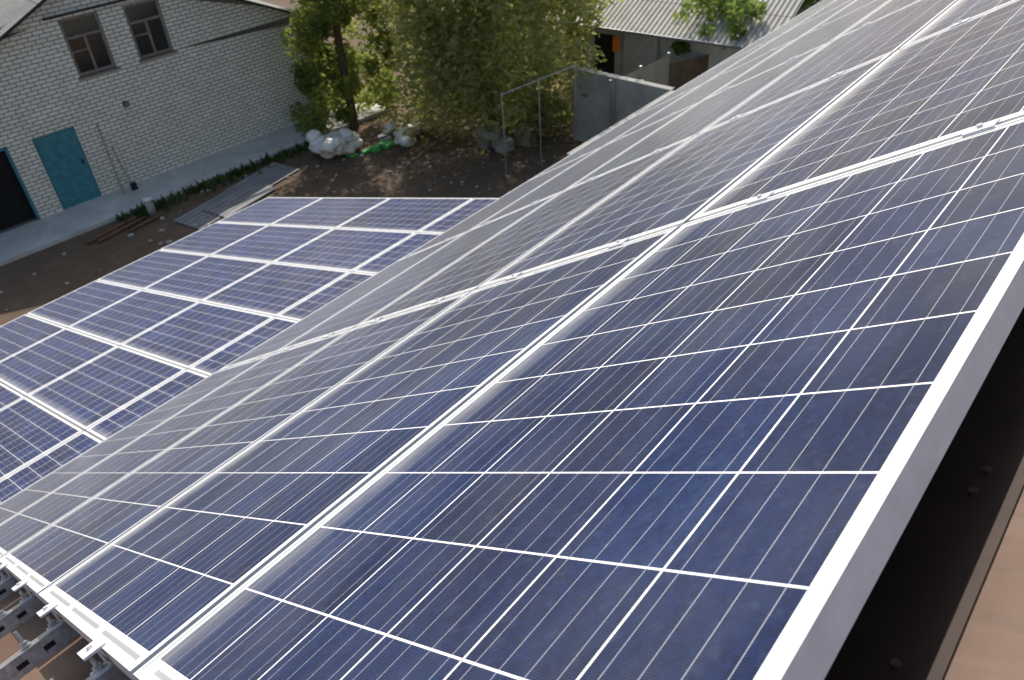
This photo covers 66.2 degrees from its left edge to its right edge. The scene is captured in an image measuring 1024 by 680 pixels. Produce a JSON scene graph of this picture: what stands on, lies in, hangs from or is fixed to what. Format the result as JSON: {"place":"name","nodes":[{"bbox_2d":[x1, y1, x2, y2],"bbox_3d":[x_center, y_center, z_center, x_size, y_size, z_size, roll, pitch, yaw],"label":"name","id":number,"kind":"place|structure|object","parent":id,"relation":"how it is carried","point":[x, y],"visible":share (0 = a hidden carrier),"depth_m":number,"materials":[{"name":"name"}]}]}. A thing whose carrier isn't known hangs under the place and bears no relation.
{"place":"outdoors","nodes":[
{"label":"outdoors","id":0,"kind":"place"},
{"bbox_2d":[0,103,388,265],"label":"concrete path","id":1,"kind":"structure","parent":0,"point":[22,241],"depth_m":21.14,"materials":[{"name":"grey concrete"}]},
{"bbox_2d":[0,0,583,325],"bbox_3d":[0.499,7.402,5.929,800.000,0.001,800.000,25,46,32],"label":"ground","id":2,"kind":"structure","parent":0,"point":[81,263],"depth_m":21.00,"materials":[{"name":"brown soil"}]},
{"bbox_2d":[85,214,160,244],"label":"wooden planks","id":3,"kind":"object","parent":2,"relation":"on","point":[114,230],"visible":1,"depth_m":19.71,"materials":[{"name":"brown wood"}]},
{"bbox_2d":[142,196,156,215],"bbox_3d":[-9.317,-3.440,20.217,0.250,0.460,0.250,25,46,32],"label":"post","id":4,"kind":"object","parent":2,"relation":"on","point":[149,204],"visible":1,"depth_m":20.14,"materials":[{"name":"grey paint"}]},
{"bbox_2d":[0,0,327,233],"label":"brick building","id":5,"kind":"structure","parent":2,"relation":"on","point":[221,78],"depth_m":21.01,"materials":[{"name":"brick"}]},
{"bbox_2d":[0,0,176,229],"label":"brick building joinery","id":6,"kind":"object","parent":5,"relation":"attached to","point":[63,158],"visible":1,"depth_m":19.96,"materials":[{"name":"teal wood"}]},
{"bbox_2d":[0,0,292,40],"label":"roof edge","id":7,"kind":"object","parent":5,"relation":"on","point":[14,14],"depth_m":18.23,"materials":[{"name":"grey metal"}]},
{"bbox_2d":[115,141,309,221],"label":"weeds","id":8,"kind":"object","parent":2,"relation":"on","point":[214,182],"visible":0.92,"depth_m":21.46,"materials":[{"name":"green plant"}]},
{"bbox_2d":[173,162,297,229],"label":"old sheets","id":9,"kind":"object","parent":2,"relation":"on","point":[238,196],"visible":0.93,"depth_m":20.76,"materials":[{"name":"grey metal"}]},
{"bbox_2d":[0,105,555,310],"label":"fallen leaves","id":10,"kind":"object","parent":2,"relation":"on","point":[208,224],"visible":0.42,"depth_m":20.82,"materials":[{"name":"plant"}]},
{"bbox_2d":[306,128,363,158],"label":"sacks","id":11,"kind":"object","parent":2,"relation":"on","point":[341,141],"visible":1,"depth_m":22.23,"materials":[{"name":"white plastic"}]},
{"bbox_2d":[280,0,403,135],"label":"dark tree","id":12,"kind":"object","parent":2,"relation":"on","point":[315,23],"visible":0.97,"depth_m":22.75,"materials":[{"name":"green plant"}]},
{"bbox_2d":[378,121,431,146],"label":"sacks","id":13,"kind":"object","parent":2,"relation":"on","point":[403,140],"visible":0.73,"depth_m":22.83,"materials":[{"name":"white plastic"}]},
{"bbox_2d":[346,107,479,159],"bbox_3d":[-2.641,-6.053,23.089,2.463,0.295,4.146,25,46,32],"label":"yard clutter","id":14,"kind":"object","parent":2,"relation":"on","point":[386,145],"visible":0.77,"depth_m":22.71,"materials":[{"name":"green plastic"}]},
{"bbox_2d":[361,0,623,155],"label":"olive tree","id":15,"kind":"object","parent":2,"relation":"on","point":[484,46],"visible":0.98,"depth_m":20.81,"materials":[{"name":"green plant"}]},
{"bbox_2d":[477,116,543,152],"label":"sacks","id":16,"kind":"object","parent":2,"relation":"on","point":[509,141],"visible":0.69,"depth_m":22.34,"materials":[{"name":"grey plastic"}]},
{"bbox_2d":[501,52,669,181],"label":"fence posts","id":17,"kind":"object","parent":2,"relation":"on","point":[609,102],"visible":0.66,"depth_m":20.58,"materials":[{"name":"grey metal"}]},
{"bbox_2d":[546,19,731,80],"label":"roof fascia","id":18,"kind":"structure","parent":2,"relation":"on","point":[663,36],"depth_m":22.27,"materials":[{"name":"grey metal"}]},
{"bbox_2d":[611,54,708,125],"bbox_3d":[4.331,-6.972,22.314,4.512,2.000,0.381,-27,44,-27],"label":"sheet fence","id":19,"kind":"object","parent":2,"relation":"on","point":[663,71],"visible":0.3,"depth_m":22.25,"materials":[{"name":"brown metal"}]},
{"bbox_2d":[546,0,803,49],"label":"shed roofs","id":20,"kind":"structure","parent":2,"relation":"on","point":[655,17],"depth_m":22.55,"materials":[{"name":"metal"}]},
{"bbox_2d":[669,0,767,55],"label":"vine tree","id":21,"kind":"object","parent":20,"relation":"on","point":[736,9],"visible":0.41,"depth_m":21.86,"materials":[{"name":"green plant"}]},
{"bbox_2d":[564,0,820,85],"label":"sheds","id":22,"kind":"object","parent":2,"relation":"on","point":[625,54],"visible":0.24,"depth_m":23.61,"materials":[{"name":"black"}]},
{"bbox_2d":[799,0,821,10],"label":"vine tree","id":23,"kind":"object","parent":2,"relation":"on","point":[811,3],"visible":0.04,"depth_m":23.34,"materials":[{"name":"green plant"}]},
{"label":"house walls","id":24,"kind":"object","parent":2,"relation":"on","visible":0},
{"bbox_2d":[0,489,1023,679],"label":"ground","id":25,"kind":"structure","parent":24,"relation":"on","point":[991,645],"depth_m":0.75,"materials":[{"name":"brown soil"}]},
{"bbox_2d":[0,1,999,679],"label":"clamps","id":26,"kind":"object","parent":25,"relation":"on","point":[40,649],"visible":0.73,"depth_m":1.78,"materials":[{"name":"silver metal"}]},
{"bbox_2d":[0,0,1023,679],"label":"solar panel array","id":27,"kind":"object","parent":25,"relation":"on","point":[704,420],"visible":0.99,"depth_m":1.36,"materials":[{"name":"glass"}]},
{"bbox_2d":[824,307,1023,679],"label":"support beam","id":28,"kind":"structure","parent":25,"relation":"on","point":[915,613],"depth_m":0.83,"materials":[{"name":"metal"}]},
{"bbox_2d":[890,466,992,668],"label":"bolts","id":29,"kind":"object","parent":25,"relation":"on","point":[895,663],"visible":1,"depth_m":0.88,"materials":[{"name":"brown paint"}]},
{"bbox_2d":[567,66,677,155],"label":"yard wall","id":30,"kind":"structure","parent":0,"point":[634,97],"depth_m":21.11,"materials":[{"name":"grey paint"}]},
{"bbox_3d":[-4.489,2.838,9.484,6.692,3.314,10.114,25,46,32],"label":"lean-to walls","id":31,"kind":"object","parent":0,"visible":0},
{"bbox_3d":[-4.700,0.620,7.882,6.976,2.082,10.194,25,46,32],"label":"lean-to roof","id":32,"kind":"object","parent":31,"relation":"on","visible":0},
{"bbox_2d":[0,197,498,503],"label":"solar panels","id":33,"kind":"object","parent":32,"relation":"on","point":[105,357],"visible":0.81,"depth_m":8.88,"materials":[{"name":"glass"}]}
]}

